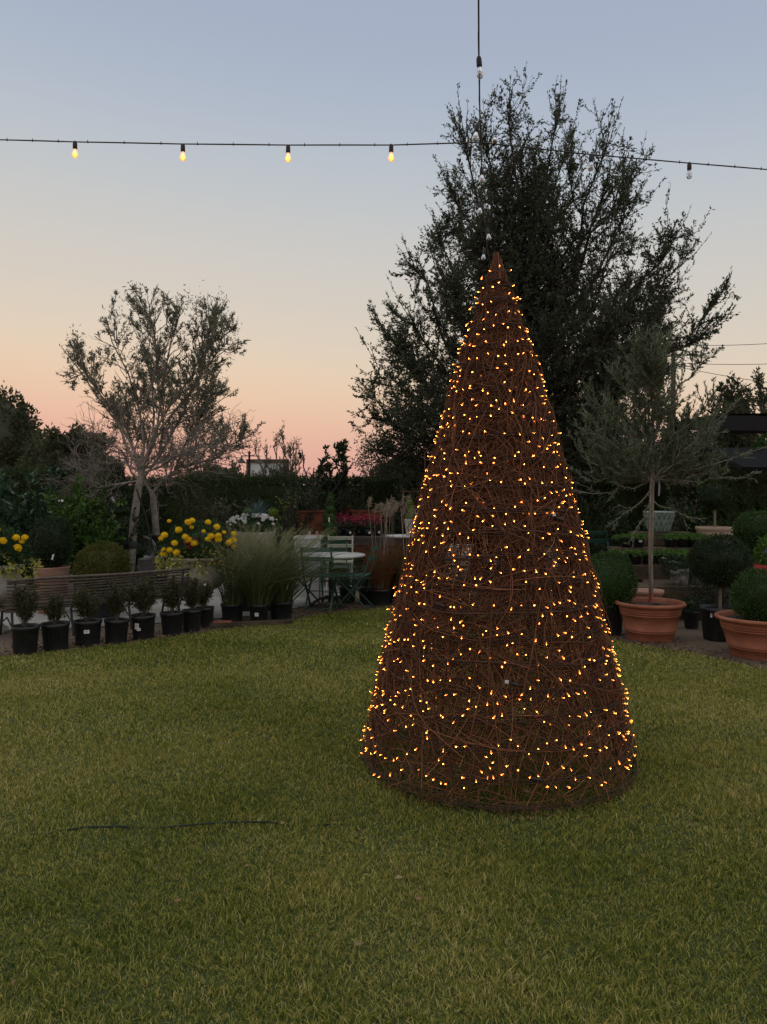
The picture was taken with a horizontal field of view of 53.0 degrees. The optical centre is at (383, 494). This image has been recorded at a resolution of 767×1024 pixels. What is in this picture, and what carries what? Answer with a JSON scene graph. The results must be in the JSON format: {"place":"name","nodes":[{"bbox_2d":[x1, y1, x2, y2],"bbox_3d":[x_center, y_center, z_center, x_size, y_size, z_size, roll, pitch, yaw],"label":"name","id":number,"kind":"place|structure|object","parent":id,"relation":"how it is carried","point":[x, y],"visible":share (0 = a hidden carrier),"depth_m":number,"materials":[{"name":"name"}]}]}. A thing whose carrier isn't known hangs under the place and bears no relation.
{"place":"outdoors","nodes":[
{"label":"outdoors","id":0,"kind":"place"},
{"bbox_2d":[293,535,323,596],"bbox_3d":[-1.110,1.061,11.400,0.420,0.877,0.460,0,0,0],"label":"planter box","id":1,"kind":"object","parent":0,"point":[315,586],"visible":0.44,"depth_m":11.19,"materials":[{"name":"white concrete"}]},
{"bbox_2d":[357,495,407,605],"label":"potted grass","id":2,"kind":"object","parent":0,"point":[380,596],"depth_m":10.31,"materials":[{"name":"dry grass"},{"name":"black plastic"},{"name":"soil"}]},
{"bbox_2d":[0,606,766,1023],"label":"lawn","id":3,"kind":"structure","parent":0,"point":[96,862],"depth_m":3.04,"materials":[{"name":"plant"}]},
{"bbox_2d":[41,821,341,835],"bbox_3d":[-0.755,1.488,3.444,1.505,0.035,0.054,0,0,-5],"label":"garden hose","id":4,"kind":"object","parent":3,"relation":"on","point":[122,826],"visible":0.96,"depth_m":3.44,"materials":[{"name":"rubber"}]},
{"bbox_2d":[11,636,756,983],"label":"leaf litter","id":5,"kind":"object","parent":3,"relation":"on","point":[283,822],"visible":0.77,"depth_m":2.80,"materials":[{"name":"brown plant"}]},
{"bbox_2d":[362,252,637,819],"bbox_3d":[0.638,0.070,4.305,1.525,2.843,1.564,0,0,0],"label":"christmas tree","id":6,"kind":"object","parent":3,"relation":"on","point":[508,493],"visible":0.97,"depth_m":3.93,"materials":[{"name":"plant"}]},
{"bbox_2d":[361,265,635,788],"bbox_3d":[0.633,0.103,4.315,1.525,2.726,1.527,0,0,0],"label":"fairy light string","id":7,"kind":"object","parent":6,"relation":"attached to","point":[536,639],"visible":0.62,"depth_m":3.93,"materials":[{"name":"rubber"}]},
{"bbox_2d":[0,565,766,669],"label":"ground","id":8,"kind":"structure","parent":0,"point":[694,638],"depth_m":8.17,"materials":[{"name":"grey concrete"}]},
{"bbox_2d":[0,524,42,634],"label":"flower urn","id":9,"kind":"object","parent":8,"relation":"on","point":[12,566],"visible":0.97,"depth_m":8.20,"materials":[{"name":"stone"}]},
{"bbox_2d":[0,380,43,469],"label":"background tree","id":10,"kind":"object","parent":8,"relation":"on","point":[17,423],"visible":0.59,"depth_m":20.02,"materials":[{"name":"green plant"}]},
{"bbox_2d":[10,582,41,655],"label":"potted shrub","id":11,"kind":"object","parent":8,"relation":"on","point":[25,633],"visible":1,"depth_m":7.16,"materials":[{"name":"black plastic"}]},
{"bbox_2d":[0,464,70,577],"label":"hedge","id":12,"kind":"object","parent":8,"relation":"on","point":[17,474],"visible":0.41,"depth_m":12.66,"materials":[{"name":"green plant"}]},
{"bbox_2d":[0,462,78,581],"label":"laurel shrub","id":13,"kind":"object","parent":8,"relation":"on","point":[16,516],"visible":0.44,"depth_m":10.43,"materials":[{"name":"green plant"}]},
{"bbox_2d":[40,593,69,651],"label":"potted shrub","id":14,"kind":"object","parent":8,"relation":"on","point":[55,634],"visible":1,"depth_m":7.36,"materials":[{"name":"black plastic"}]},
{"bbox_2d":[15,420,116,484],"bbox_3d":[-7.740,-0.172,18.998,2.798,3.392,1.861,0,0,0],"label":"background tree","id":15,"kind":"object","parent":8,"relation":"on","point":[42,451],"visible":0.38,"depth_m":18.57,"materials":[{"name":"green plant"}]},
{"bbox_2d":[42,475,126,595],"bbox_3d":[-3.988,0.593,10.363,1.140,1.728,0.847,0,0,0],"label":"citrus shrub","id":16,"kind":"object","parent":8,"relation":"on","point":[77,518],"visible":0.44,"depth_m":10.24,"materials":[{"name":"green plant"}]},
{"bbox_2d":[68,585,103,647],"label":"potted shrub","id":17,"kind":"object","parent":8,"relation":"on","point":[87,629],"visible":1,"depth_m":7.55,"materials":[{"name":"black plastic"}]},
{"bbox_2d":[0,567,189,635],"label":"slatted bench","id":18,"kind":"object","parent":8,"relation":"on","point":[7,608],"visible":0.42,"depth_m":8.18,"materials":[{"name":"wood"}]},
{"bbox_2d":[65,507,147,570],"bbox_3d":[-3.887,0.809,10.807,1.202,1.302,0.874,0,0,0],"label":"citrus shrub","id":19,"kind":"object","parent":8,"relation":"on","point":[140,536],"visible":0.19,"depth_m":10.79,"materials":[{"name":"green plant"}]},
{"bbox_2d":[101,580,133,643],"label":"potted shrub","id":20,"kind":"object","parent":8,"relation":"on","point":[116,626],"visible":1,"depth_m":7.73,"materials":[{"name":"green plant"}]},
{"bbox_2d":[103,459,140,570],"bbox_3d":[-4.083,0.465,11.803,0.795,2.071,0.734,0,0,0],"label":"conical evergreen","id":21,"kind":"object","parent":8,"relation":"on","point":[121,511],"visible":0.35,"depth_m":11.70,"materials":[{"name":"green plant"}]},
{"bbox_2d":[116,536,155,586],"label":"potted plant","id":22,"kind":"object","parent":8,"relation":"on","point":[147,564],"visible":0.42,"depth_m":10.88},
{"bbox_2d":[126,573,158,640],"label":"potted shrub","id":23,"kind":"object","parent":8,"relation":"on","point":[143,596],"visible":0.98,"depth_m":7.87,"materials":[{"name":"green plant"}]},
{"bbox_2d":[31,280,254,588],"bbox_3d":[-3.323,-0.750,10.860,3.042,4.610,1.877,0,0,0],"label":"olive tree","id":24,"kind":"object","parent":8,"relation":"on","point":[205,347],"visible":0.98,"depth_m":10.70,"materials":[{"name":"green plant"}]},
{"bbox_2d":[154,574,185,636],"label":"potted shrub","id":25,"kind":"object","parent":8,"relation":"on","point":[172,621],"visible":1,"depth_m":8.15,"materials":[{"name":"green plant"}]},
{"bbox_2d":[0,577,341,629],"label":"patio slab","id":26,"kind":"structure","parent":8,"relation":"on","point":[215,602],"depth_m":9.94,"materials":[{"name":"concrete"}]},
{"bbox_2d":[27,514,75,613],"bbox_3d":[-4.184,0.871,9.697,0.563,1.258,0.573,0,0,0],"label":"clipped shrub","id":27,"kind":"object","parent":26,"relation":"on","point":[51,545],"visible":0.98,"depth_m":9.56,"materials":[{"name":"green plant"}]},
{"bbox_2d":[72,539,132,617],"bbox_3d":[-3.422,1.024,9.399,0.719,0.952,0.728,0,0,0],"label":"clipped ball","id":28,"kind":"object","parent":26,"relation":"on","point":[99,558],"visible":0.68,"depth_m":9.23,"materials":[{"name":"green plant"}]},
{"bbox_2d":[151,518,238,607],"bbox_3d":[-2.256,0.885,9.252,1.087,1.229,0.978,0,0,0],"label":"flower urn","id":29,"kind":"object","parent":26,"relation":"on","point":[184,549],"visible":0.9,"depth_m":9.06,"materials":[{"name":"stone"}]},
{"bbox_2d":[222,498,283,560],"bbox_3d":[-1.945,0.770,11.618,0.836,1.460,0.802,0,0,38],"label":"white flower planter","id":30,"kind":"object","parent":26,"relation":"on","point":[258,513],"visible":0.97,"depth_m":11.44,"materials":[{"name":"stone"}]},
{"bbox_2d":[207,521,337,610],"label":"potted grass","id":31,"kind":"object","parent":26,"relation":"on","point":[245,607],"depth_m":9.79,"materials":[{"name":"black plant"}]},
{"bbox_2d":[224,529,360,610],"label":"potted grass","id":32,"kind":"object","parent":26,"relation":"on","point":[283,542],"depth_m":9.80,"materials":[{"name":"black plant"}]},
{"bbox_2d":[297,510,324,577],"bbox_3d":[-1.249,0.889,13.300,0.445,1.221,0.510,0,0,0],"label":"steel planter","id":33,"kind":"object","parent":26,"relation":"on","point":[318,519],"visible":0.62,"depth_m":13.06,"materials":[{"name":"metal"}]},
{"bbox_2d":[296,438,362,529],"bbox_3d":[-0.996,0.244,13.943,1.293,2.520,0.738,0,0,0],"label":"magnolia shrub","id":34,"kind":"object","parent":26,"relation":"on","point":[341,480],"visible":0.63,"depth_m":13.94,"materials":[{"name":"green plant"}]},
{"bbox_2d":[322,493,339,572],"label":"dwarf conifer","id":35,"kind":"object","parent":26,"relation":"on","point":[329,518],"visible":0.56,"depth_m":12.35,"materials":[{"name":"green plant"}]},
{"bbox_2d":[318,539,347,598],"bbox_3d":[-0.725,1.081,11.126,0.420,0.847,0.542,0,0,-2],"label":"folding chair","id":36,"kind":"object","parent":26,"relation":"on","point":[340,566],"visible":0.46,"depth_m":11.28,"materials":[{"name":"green metal"}]},
{"bbox_2d":[326,535,353,590],"bbox_3d":[-0.684,1.081,12.026,0.420,0.847,0.542,0,0,0],"label":"folding chair","id":37,"kind":"object","parent":26,"relation":"on","point":[343,545],"visible":0.48,"depth_m":12.23,"materials":[{"name":"beige metal"}]},
{"bbox_2d":[89,335,265,588],"bbox_3d":[-3.318,-0.499,12.361,2.792,3.998,1.540,0,0,0],"label":"olive tree","id":38,"kind":"object","parent":8,"relation":"on","point":[203,402],"visible":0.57,"depth_m":12.21,"materials":[{"name":"green plant"}]},
{"bbox_2d":[180,577,204,632],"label":"potted shrub","id":39,"kind":"object","parent":8,"relation":"on","point":[191,618],"visible":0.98,"depth_m":8.35,"materials":[{"name":"green plant"}]},
{"bbox_2d":[170,478,230,533],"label":"background shrub","id":40,"kind":"object","parent":8,"relation":"on","point":[196,513],"visible":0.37,"depth_m":13.51,"materials":[{"name":"green plant"}]},
{"bbox_2d":[196,580,213,628],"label":"potted shrub","id":41,"kind":"object","parent":8,"relation":"on","point":[207,616],"visible":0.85,"depth_m":8.60,"materials":[{"name":"green plant"}]},
{"bbox_2d":[186,458,244,478],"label":"background tree","id":42,"kind":"object","parent":8,"relation":"on","point":[225,469],"visible":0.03,"depth_m":18.57,"materials":[{"name":"green plant"}]},
{"bbox_2d":[204,488,252,564],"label":"background shrub","id":43,"kind":"object","parent":8,"relation":"on","point":[223,513],"visible":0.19,"depth_m":13.25,"materials":[{"name":"green plant"}]},
{"bbox_2d":[171,468,300,569],"bbox_3d":[-2.888,0.479,15.163,2.496,2.038,0.996,0,0,0],"label":"hedge","id":44,"kind":"object","parent":8,"relation":"on","point":[267,494],"visible":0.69,"depth_m":14.96,"materials":[{"name":"green plant"}]},
{"bbox_2d":[182,536,308,621],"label":"potted grass","id":45,"kind":"object","parent":8,"relation":"on","point":[232,604],"depth_m":8.96,"materials":[{"name":"green plant"}]},
{"bbox_2d":[200,619,292,627],"bbox_3d":[-1.607,1.470,8.720,1.150,0.050,0.070,0,0,-13],"label":"edging board","id":46,"kind":"object","parent":8,"relation":"on","point":[257,623],"visible":0.57,"depth_m":8.72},
{"bbox_2d":[237,485,293,548],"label":"background shrub","id":47,"kind":"object","parent":8,"relation":"on","point":[275,520],"visible":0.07,"depth_m":13.77,"materials":[{"name":"green plant"}]},
{"bbox_2d":[246,459,288,476],"bbox_3d":[-3.605,0.206,24.020,1.326,2.587,0.220,0,0,0],"label":"sign board","id":48,"kind":"object","parent":8,"relation":"on","point":[255,467],"visible":0.2,"depth_m":23.97,"materials":[{"name":"white"}]},
{"bbox_2d":[196,524,357,620],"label":"potted grass","id":49,"kind":"object","parent":8,"relation":"on","point":[260,594],"depth_m":8.89,"materials":[{"name":"green plant"}]},
{"bbox_2d":[253,420,315,484],"bbox_3d":[-2.214,-0.074,17.016,1.475,3.154,0.864,0,0,0],"label":"young willow","id":50,"kind":"object","parent":8,"relation":"on","point":[266,465],"visible":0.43,"depth_m":16.94,"materials":[{"name":"green plant"}]},
{"bbox_2d":[273,481,301,559],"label":"lime shrub","id":51,"kind":"object","parent":8,"relation":"on","point":[288,521],"visible":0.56,"depth_m":12.54,"materials":[{"name":"green plant"}]},
{"bbox_2d":[199,522,392,619],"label":"potted grass","id":52,"kind":"object","parent":8,"relation":"on","point":[281,603],"depth_m":9.11,"materials":[{"name":"green plant"}]},
{"bbox_2d":[277,474,328,539],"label":"background shrub","id":53,"kind":"object","parent":8,"relation":"on","point":[312,503],"visible":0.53,"depth_m":13.04,"materials":[{"name":"green plant"}]},
{"bbox_2d":[300,546,338,611],"bbox_3d":[-0.811,1.081,9.925,0.420,0.847,0.542,0,0,8],"label":"folding chair","id":54,"kind":"object","parent":8,"relation":"on","point":[308,590],"visible":0.65,"depth_m":9.82,"materials":[{"name":"green metal"}]},
{"bbox_2d":[299,552,364,606],"bbox_3d":[-0.704,1.150,10.350,0.923,0.685,0.923,0,0,0],"label":"round table","id":55,"kind":"object","parent":8,"relation":"on","point":[342,556],"visible":0.52,"depth_m":10.31,"materials":[{"name":"white metal"}]},
{"bbox_2d":[320,563,366,602],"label":"potted juniper","id":56,"kind":"object","parent":8,"relation":"on","point":[344,591],"visible":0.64,"depth_m":10.64,"materials":[{"name":"green plant"}]},
{"bbox_2d":[334,481,366,551],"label":"background shrub","id":57,"kind":"object","parent":8,"relation":"on","point":[356,507],"visible":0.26,"depth_m":14.32,"materials":[{"name":"green plant"}]},
{"bbox_2d":[333,544,379,611],"bbox_3d":[-0.351,1.081,9.995,0.542,0.847,0.420,0,0,12],"label":"folding chair","id":58,"kind":"object","parent":8,"relation":"on","point":[364,574],"visible":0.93,"depth_m":9.90,"materials":[{"name":"green metal"}]},
{"bbox_2d":[337,569,383,604],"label":"potted juniper","id":59,"kind":"object","parent":8,"relation":"on","point":[365,591],"visible":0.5,"depth_m":10.46,"materials":[{"name":"green plant"}]},
{"bbox_2d":[351,510,381,576],"bbox_3d":[-0.309,0.894,14.200,0.580,1.211,0.510,0,0,0],"label":"steel planter","id":60,"kind":"object","parent":8,"relation":"on","point":[366,513],"visible":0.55,"depth_m":13.96,"materials":[{"name":"metal"}]},
{"bbox_2d":[70,472,673,563],"bbox_3d":[-0.588,0.508,16.397,13.370,2.022,1.345,0,0,0],"label":"hedge","id":61,"kind":"object","parent":8,"relation":"on","point":[381,491],"visible":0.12,"depth_m":16.06,"materials":[{"name":"green plant"}]},
{"bbox_2d":[290,534,475,571],"bbox_3d":[0.031,1.097,12.900,3.100,0.805,0.888,0,0,0],"label":"display table","id":62,"kind":"object","parent":8,"relation":"on","point":[363,540],"visible":0.15,"depth_m":12.46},
{"bbox_2d":[341,515,357,535],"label":"potted flower","id":63,"kind":"object","parent":62,"relation":"on","point":[349,525],"visible":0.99,"depth_m":12.74,"materials":[{"name":"green plant"}]},
{"bbox_2d":[360,517,378,535],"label":"potted flower","id":64,"kind":"object","parent":62,"relation":"on","point":[368,530],"visible":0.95,"depth_m":12.75,"materials":[{"name":"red plant"}]},
{"bbox_2d":[386,534,411,558],"bbox_3d":[0.305,1.044,11.200,0.552,0.898,0.552,0,0,0],"label":"round table","id":65,"kind":"object","parent":8,"relation":"on","point":[401,536],"visible":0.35,"depth_m":11.10,"materials":[{"name":"white metal"}]},
{"bbox_2d":[404,499,416,535],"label":"potted conifer","id":66,"kind":"object","parent":65,"relation":"on","point":[408,519],"visible":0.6,"depth_m":11.06,"materials":[{"name":"green plant"}]},
{"bbox_2d":[390,474,417,551],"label":"background shrub","id":67,"kind":"object","parent":8,"relation":"on","point":[397,516],"visible":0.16,"depth_m":14.00,"materials":[{"name":"green plant"}]},
{"bbox_2d":[381,496,448,592],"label":"potted grass","id":68,"kind":"object","parent":8,"relation":"on","point":[410,514],"depth_m":10.53,"materials":[{"name":"beige plant"}]},
{"bbox_2d":[346,61,740,561],"bbox_3d":[2.957,-3.597,15.684,7.429,10.218,4.416,0,0,0],"label":"oak tree","id":69,"kind":"object","parent":8,"relation":"on","point":[524,231],"visible":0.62,"depth_m":14.94,"materials":[{"name":"green plant"}]},
{"bbox_2d":[553,494,617,561],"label":"background shrub","id":70,"kind":"object","parent":8,"relation":"on","point":[596,546],"visible":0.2,"depth_m":13.23,"materials":[{"name":"green plant"}]},
{"bbox_2d":[583,530,608,557],"bbox_3d":[3.186,0.961,11.225,0.420,0.847,0.542,0,0,-10],"label":"folding chair","id":71,"kind":"object","parent":8,"relation":"on","point":[606,540],"visible":0.14,"depth_m":11.45,"materials":[{"name":"green metal"}]},
{"bbox_2d":[587,549,638,635],"bbox_3d":[2.416,1.046,8.251,0.631,0.908,0.626,0,0,0],"label":"potted boxwood","id":72,"kind":"object","parent":8,"relation":"on","point":[618,581],"visible":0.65,"depth_m":8.09,"materials":[{"name":"green plant"}]},
{"bbox_2d":[593,495,679,555],"bbox_3d":[3.823,0.725,11.550,1.324,1.468,0.924,0,0,0],"label":"background shrub","id":73,"kind":"object","parent":8,"relation":"on","point":[626,528],"visible":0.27,"depth_m":11.60,"materials":[{"name":"green plant"}]},
{"bbox_2d":[632,588,663,597],"bbox_3d":[2.994,1.294,8.750,0.375,0.412,0.375,0,0,0],"label":"terracotta bowl","id":74,"kind":"object","parent":8,"relation":"on","point":[644,592],"visible":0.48,"depth_m":8.62,"materials":[{"name":"orange ceramic"}]},
{"bbox_2d":[607,546,702,584],"bbox_3d":[3.656,1.107,10.345,1.201,0.785,0.350,0,0,0],"label":"timber shelf","id":75,"kind":"object","parent":8,"relation":"on","point":[644,548],"visible":0.17,"depth_m":10.18,"materials":[{"name":"brown wood"}]},
{"bbox_2d":[611,533,639,547],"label":"potted fern","id":76,"kind":"object","parent":75,"relation":"on","point":[622,537],"visible":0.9,"depth_m":10.29,"materials":[{"name":"green plant"}]},
{"bbox_2d":[658,533,681,547],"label":"potted fern","id":77,"kind":"object","parent":75,"relation":"on","point":[669,541],"visible":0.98,"depth_m":10.29,"materials":[{"name":"green plant"}]},
{"bbox_2d":[628,563,688,581],"bbox_3d":[3.470,1.201,9.895,1.094,0.598,0.350,0,0,0],"label":"timber shelf","id":78,"kind":"object","parent":8,"relation":"on","point":[642,572],"visible":0.13,"depth_m":9.72,"materials":[{"name":"brown wood"}]},
{"bbox_2d":[628,549,654,564],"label":"potted fern","id":79,"kind":"object","parent":78,"relation":"on","point":[635,558],"visible":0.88,"depth_m":9.83,"materials":[{"name":"green plant"}]},
{"bbox_2d":[628,531,694,590],"bbox_3d":[3.897,1.015,10.795,0.820,0.970,0.350,0,0,0],"label":"timber shelf","id":80,"kind":"object","parent":8,"relation":"on","point":[657,540],"visible":0.2,"depth_m":10.63,"materials":[{"name":"brown wood"}]},
{"bbox_2d":[643,511,675,532],"bbox_3d":[3.849,0.384,10.750,0.439,0.292,0.439,0,0,0],"label":"glazed pot","id":81,"kind":"object","parent":80,"relation":"on","point":[663,521],"visible":0.81,"depth_m":10.59,"materials":[{"name":"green ceramic"}]},
{"bbox_2d":[566,323,766,642],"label":"potted olive tree","id":82,"kind":"object","parent":8,"relation":"on","point":[651,618],"visible":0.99,"depth_m":7.87,"materials":[{"name":"green plant"}]},
{"bbox_2d":[630,582,704,620],"bbox_3d":[3.332,1.299,9.345,0.949,0.402,0.500,0,0,0],"label":"timber shelf","id":83,"kind":"object","parent":8,"relation":"on","point":[676,595],"visible":0.24,"depth_m":9.11,"materials":[{"name":"brown wood"}]},
{"bbox_2d":[657,551,693,585],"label":"potted plant","id":84,"kind":"object","parent":83,"relation":"on","point":[679,572],"visible":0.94,"depth_m":9.22,"materials":[{"name":"green plant"}]},
{"bbox_2d":[654,481,699,545],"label":"hedge","id":85,"kind":"object","parent":8,"relation":"on","point":[663,498],"visible":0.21,"depth_m":15.26,"materials":[{"name":"green plant"}]},
{"bbox_2d":[666,483,701,551],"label":"background shrub","id":86,"kind":"object","parent":8,"relation":"on","point":[680,511],"visible":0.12,"depth_m":12.71,"materials":[{"name":"green plant"}]},
{"bbox_2d":[657,409,720,461],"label":"background tree","id":87,"kind":"object","parent":8,"relation":"on","point":[701,450],"visible":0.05,"depth_m":23.81,"materials":[{"name":"green plant"}]},
{"bbox_2d":[681,595,704,628],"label":"potted shrub","id":88,"kind":"object","parent":8,"relation":"on","point":[691,618],"visible":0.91,"depth_m":8.55,"materials":[{"name":"black plastic"}]},
{"bbox_2d":[665,491,733,545],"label":"background shrub","id":89,"kind":"object","parent":8,"relation":"on","point":[681,507],"visible":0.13,"depth_m":11.92,"materials":[{"name":"green plant"}]},
{"bbox_2d":[675,575,730,614],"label":"background shrub","id":90,"kind":"object","parent":8,"relation":"on","point":[712,595],"visible":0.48,"depth_m":8.77,"materials":[{"name":"green plant"}]},
{"bbox_2d":[658,413,766,480],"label":"shade canopy","id":91,"kind":"object","parent":8,"relation":"on","point":[749,423],"visible":0.52,"depth_m":12.49,"materials":[{"name":"fabric"}]},
{"bbox_2d":[687,532,754,641],"bbox_3d":[3.480,0.943,7.952,0.660,1.114,0.657,0,0,0],"label":"topiary tree","id":92,"kind":"object","parent":8,"relation":"on","point":[718,562],"visible":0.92,"depth_m":7.82,"materials":[{"name":"green plant"}]},
{"bbox_2d":[683,433,766,578],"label":"climbing shrub","id":93,"kind":"object","parent":8,"relation":"on","point":[739,501],"visible":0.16,"depth_m":11.56,"materials":[{"name":"green plant"}]},
{"bbox_2d":[699,456,766,574],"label":"hedge","id":94,"kind":"object","parent":8,"relation":"on","point":[759,491],"visible":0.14,"depth_m":14.06,"materials":[{"name":"green plant"}]},
{"bbox_2d":[706,370,766,447],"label":"background tree","id":95,"kind":"object","parent":8,"relation":"on","point":[728,440],"visible":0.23,"depth_m":29.74,"materials":[{"name":"green plant"}]},
{"bbox_2d":[708,448,766,470],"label":"lean to roof","id":96,"kind":"object","parent":8,"relation":"on","point":[759,463],"visible":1,"depth_m":10.86,"materials":[{"name":"grey metal"}]},
{"bbox_2d":[714,567,766,661],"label":"potted boxwood","id":97,"kind":"object","parent":8,"relation":"on","point":[743,621],"visible":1,"depth_m":7.01,"materials":[{"name":"ceramic"}]},
{"bbox_2d":[731,509,766,561],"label":"topiary tree","id":98,"kind":"object","parent":8,"relation":"on","point":[749,527],"visible":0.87,"depth_m":8.88,"materials":[{"name":"green plant"}]},
{"bbox_2d":[731,366,766,447],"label":"background tree","id":99,"kind":"object","parent":8,"relation":"on","point":[760,400],"visible":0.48,"depth_m":22.18,"materials":[{"name":"green plant"}]},
{"bbox_2d":[752,533,766,573],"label":"potted plant","id":100,"kind":"object","parent":8,"relation":"on","point":[761,560],"visible":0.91,"depth_m":8.58,"materials":[{"name":"green plant"}]},
{"bbox_2d":[0,138,766,169],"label":"overhead cable","id":101,"kind":"object","parent":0,"point":[374,144],"visible":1,"depth_m":6.64,"materials":[{"name":"rubber"}]},
{"bbox_2d":[478,0,496,295],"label":"overhead cable","id":102,"kind":"object","parent":101,"relation":"attached to","point":[480,116],"visible":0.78,"depth_m":6.07,"materials":[{"name":"rubber"}]},
{"bbox_2d":[0,0,766,484],"label":"sky","id":103,"kind":"structure","parent":0,"point":[299,248],"materials":[{"name":"blue"}]},
{"bbox_2d":[370,499,407,602],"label":"potted grass","id":104,"kind":"object","parent":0,"point":[393,582],"depth_m":10.61,"materials":[{"name":"brown plant"}]},
{"bbox_2d":[704,564,744,604],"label":"brick plinth","id":105,"kind":"structure","parent":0,"point":[722,594],"depth_m":10.25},
{"bbox_2d":[695,481,732,542],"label":"potted topiary","id":106,"kind":"object","parent":105,"relation":"on","point":[714,496],"visible":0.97,"depth_m":10.38,"materials":[{"name":"green plant"}]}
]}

